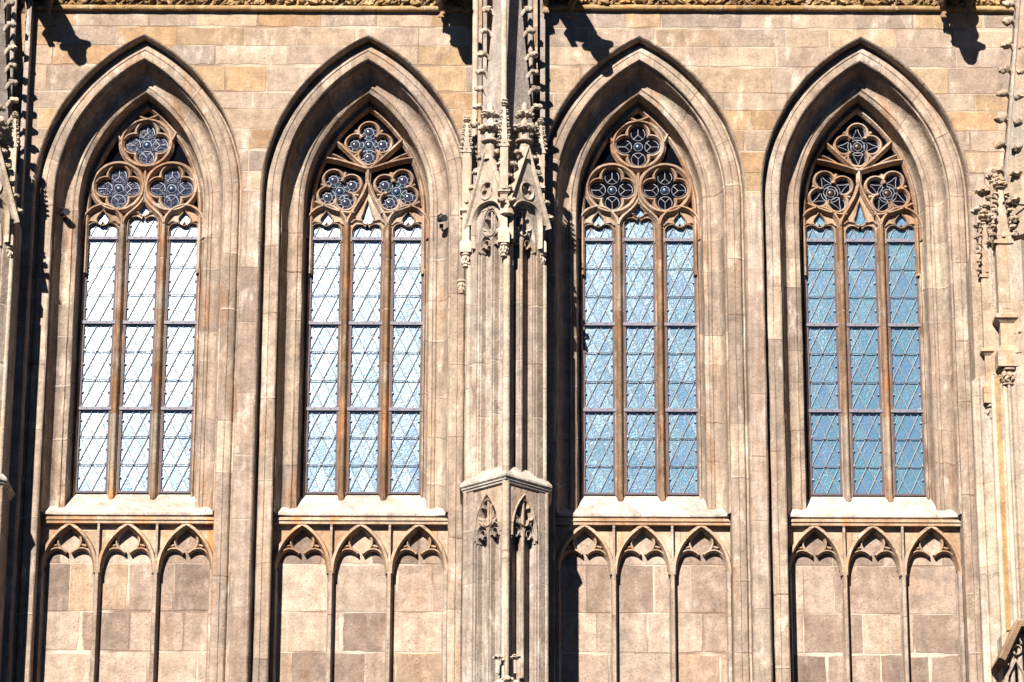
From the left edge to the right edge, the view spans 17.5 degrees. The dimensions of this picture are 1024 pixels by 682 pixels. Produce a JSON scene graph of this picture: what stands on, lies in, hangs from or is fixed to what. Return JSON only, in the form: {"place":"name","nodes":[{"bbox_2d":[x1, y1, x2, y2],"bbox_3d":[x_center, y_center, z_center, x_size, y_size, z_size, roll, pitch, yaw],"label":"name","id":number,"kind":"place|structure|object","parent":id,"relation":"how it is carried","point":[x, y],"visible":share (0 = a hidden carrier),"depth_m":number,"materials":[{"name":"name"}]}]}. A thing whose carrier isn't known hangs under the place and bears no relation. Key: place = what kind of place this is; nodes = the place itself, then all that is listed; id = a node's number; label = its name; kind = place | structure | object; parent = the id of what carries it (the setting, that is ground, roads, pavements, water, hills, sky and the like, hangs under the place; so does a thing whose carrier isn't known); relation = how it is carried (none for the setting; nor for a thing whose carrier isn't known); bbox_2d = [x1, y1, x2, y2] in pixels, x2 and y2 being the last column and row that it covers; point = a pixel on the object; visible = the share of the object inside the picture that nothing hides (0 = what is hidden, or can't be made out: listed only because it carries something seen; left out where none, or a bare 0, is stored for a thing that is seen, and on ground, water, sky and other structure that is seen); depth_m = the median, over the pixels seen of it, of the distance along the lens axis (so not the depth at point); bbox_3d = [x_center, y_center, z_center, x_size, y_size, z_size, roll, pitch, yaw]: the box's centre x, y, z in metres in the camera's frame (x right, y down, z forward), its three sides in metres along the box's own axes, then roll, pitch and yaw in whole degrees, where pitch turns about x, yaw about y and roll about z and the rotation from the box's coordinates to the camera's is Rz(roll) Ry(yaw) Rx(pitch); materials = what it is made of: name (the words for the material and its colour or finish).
{"place":"outdoors","nodes":[
{"label":"outdoors","id":0,"kind":"place"},
{"bbox_2d":[1,0,1013,681],"bbox_3d":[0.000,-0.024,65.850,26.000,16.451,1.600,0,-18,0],"label":"cathedral wall","id":1,"kind":"structure","parent":0,"point":[749,70],"depth_m":66.81,"materials":[{"name":"stone"}]},
{"bbox_2d":[0,0,33,681],"bbox_3d":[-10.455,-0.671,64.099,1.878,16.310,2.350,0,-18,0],"label":"buttress","id":2,"kind":"structure","parent":1,"relation":"attached to","point":[12,185],"depth_m":64.62,"materials":[{"name":"grey stone"}]},
{"bbox_2d":[18,0,52,17],"bbox_3d":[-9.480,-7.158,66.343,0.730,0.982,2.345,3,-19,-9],"label":"gargoyle","id":3,"kind":"object","parent":1,"relation":"attached to","point":[48,6],"visible":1,"depth_m":66.83,"materials":[{"name":"stone"}]},
{"bbox_2d":[7,34,242,681],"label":"gothic window","id":4,"kind":"structure","parent":1,"relation":"attached to","point":[129,390],"depth_m":66.09,"materials":[{"name":"stone"}]},
{"bbox_2d":[60,207,69,221],"bbox_3d":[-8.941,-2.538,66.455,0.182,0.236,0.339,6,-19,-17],"label":"floodlight","id":5,"kind":"object","parent":4,"relation":"attached to","point":[65,211],"visible":1,"depth_m":66.33,"materials":[{"name":"grey metal"}]},
{"bbox_2d":[29,509,213,681],"bbox_3d":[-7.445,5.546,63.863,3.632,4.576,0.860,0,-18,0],"label":"blind arcade","id":6,"kind":"object","parent":4,"relation":"attached to","point":[122,599],"visible":1,"depth_m":64.18,"materials":[{"name":"stone"}]},
{"bbox_2d":[36,0,472,12],"bbox_3d":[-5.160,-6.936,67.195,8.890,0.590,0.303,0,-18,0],"label":"cornice","id":7,"kind":"structure","parent":1,"relation":"attached to","point":[422,6],"depth_m":67.13,"materials":[{"name":"stone"}]},
{"bbox_2d":[246,35,470,681],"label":"gothic window","id":8,"kind":"structure","parent":1,"relation":"attached to","point":[360,379],"depth_m":66.13,"materials":[{"name":"stone"}]},
{"bbox_2d":[267,511,447,681],"bbox_3d":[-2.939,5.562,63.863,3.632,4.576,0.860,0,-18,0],"label":"blind arcade","id":9,"kind":"object","parent":8,"relation":"attached to","point":[356,599],"visible":1,"depth_m":64.19,"materials":[{"name":"stone"}]},
{"bbox_2d":[437,213,447,228],"bbox_3d":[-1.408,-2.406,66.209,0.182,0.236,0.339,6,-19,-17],"label":"floodlight","id":10,"kind":"object","parent":8,"relation":"attached to","point":[443,218],"visible":1,"depth_m":66.10,"materials":[{"name":"grey metal"}]},
{"bbox_2d":[435,0,470,17],"bbox_3d":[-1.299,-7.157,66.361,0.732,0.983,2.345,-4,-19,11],"label":"gargoyle","id":11,"kind":"object","parent":1,"relation":"attached to","point":[441,6],"visible":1,"depth_m":66.84,"materials":[{"name":"stone"}]},
{"bbox_2d":[457,0,553,681],"bbox_3d":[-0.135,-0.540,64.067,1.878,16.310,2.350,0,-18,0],"label":"buttress","id":12,"kind":"structure","parent":1,"relation":"attached to","point":[505,484],"depth_m":63.49,"materials":[{"name":"stone"}]},
{"bbox_2d":[542,0,576,17],"bbox_3d":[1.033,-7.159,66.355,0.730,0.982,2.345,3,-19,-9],"label":"gargoyle","id":13,"kind":"object","parent":1,"relation":"attached to","point":[571,5],"visible":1,"depth_m":66.84,"materials":[{"name":"stone"}]},
{"bbox_2d":[545,36,755,681],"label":"gothic window","id":14,"kind":"structure","parent":1,"relation":"attached to","point":[648,387],"depth_m":66.18,"materials":[{"name":"stone"}]},
{"bbox_2d":[556,514,734,681],"bbox_3d":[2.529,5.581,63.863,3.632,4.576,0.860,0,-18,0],"label":"blind arcade","id":15,"kind":"object","parent":14,"relation":"attached to","point":[643,600],"visible":1,"depth_m":64.19,"materials":[{"name":"stone"}]},
{"bbox_2d":[548,0,1014,12],"bbox_3d":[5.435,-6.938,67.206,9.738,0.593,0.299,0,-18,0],"label":"cornice","id":16,"kind":"structure","parent":1,"relation":"attached to","point":[978,6],"depth_m":67.13,"materials":[{"name":"stone"}]},
{"bbox_2d":[760,37,982,681],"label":"gothic window","id":17,"kind":"structure","parent":1,"relation":"attached to","point":[866,228],"depth_m":66.15,"materials":[{"name":"stone"}]},
{"bbox_2d":[787,512,969,681],"bbox_3d":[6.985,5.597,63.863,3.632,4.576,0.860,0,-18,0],"label":"blind arcade","id":18,"kind":"object","parent":17,"relation":"attached to","point":[877,600],"visible":0.98,"depth_m":64.19,"materials":[{"name":"stone"}]},
{"bbox_2d":[937,0,972,17],"bbox_3d":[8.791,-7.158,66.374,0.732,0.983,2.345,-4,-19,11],"label":"gargoyle","id":19,"kind":"object","parent":1,"relation":"attached to","point":[942,5],"visible":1,"depth_m":66.85,"materials":[{"name":"stone"}]},
{"bbox_2d":[965,0,1023,681],"bbox_3d":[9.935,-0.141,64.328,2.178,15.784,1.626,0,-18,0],"label":"buttress","id":20,"kind":"structure","parent":1,"relation":"attached to","point":[994,268],"depth_m":63.71,"materials":[{"name":"stone"}]},
{"bbox_2d":[991,619,1023,681],"bbox_3d":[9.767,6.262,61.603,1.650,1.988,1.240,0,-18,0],"label":"gable","id":21,"kind":"structure","parent":20,"relation":"attached to","point":[1008,665],"depth_m":61.31,"materials":[{"name":"beige stone"}]},
{"bbox_2d":[1002,202,1023,205],"bbox_3d":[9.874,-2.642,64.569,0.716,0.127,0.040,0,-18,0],"label":"tie bar","id":22,"kind":"object","parent":20,"relation":"attached to","point":[1018,204],"visible":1,"depth_m":64.56,"materials":[{"name":"black metal"}]}
]}

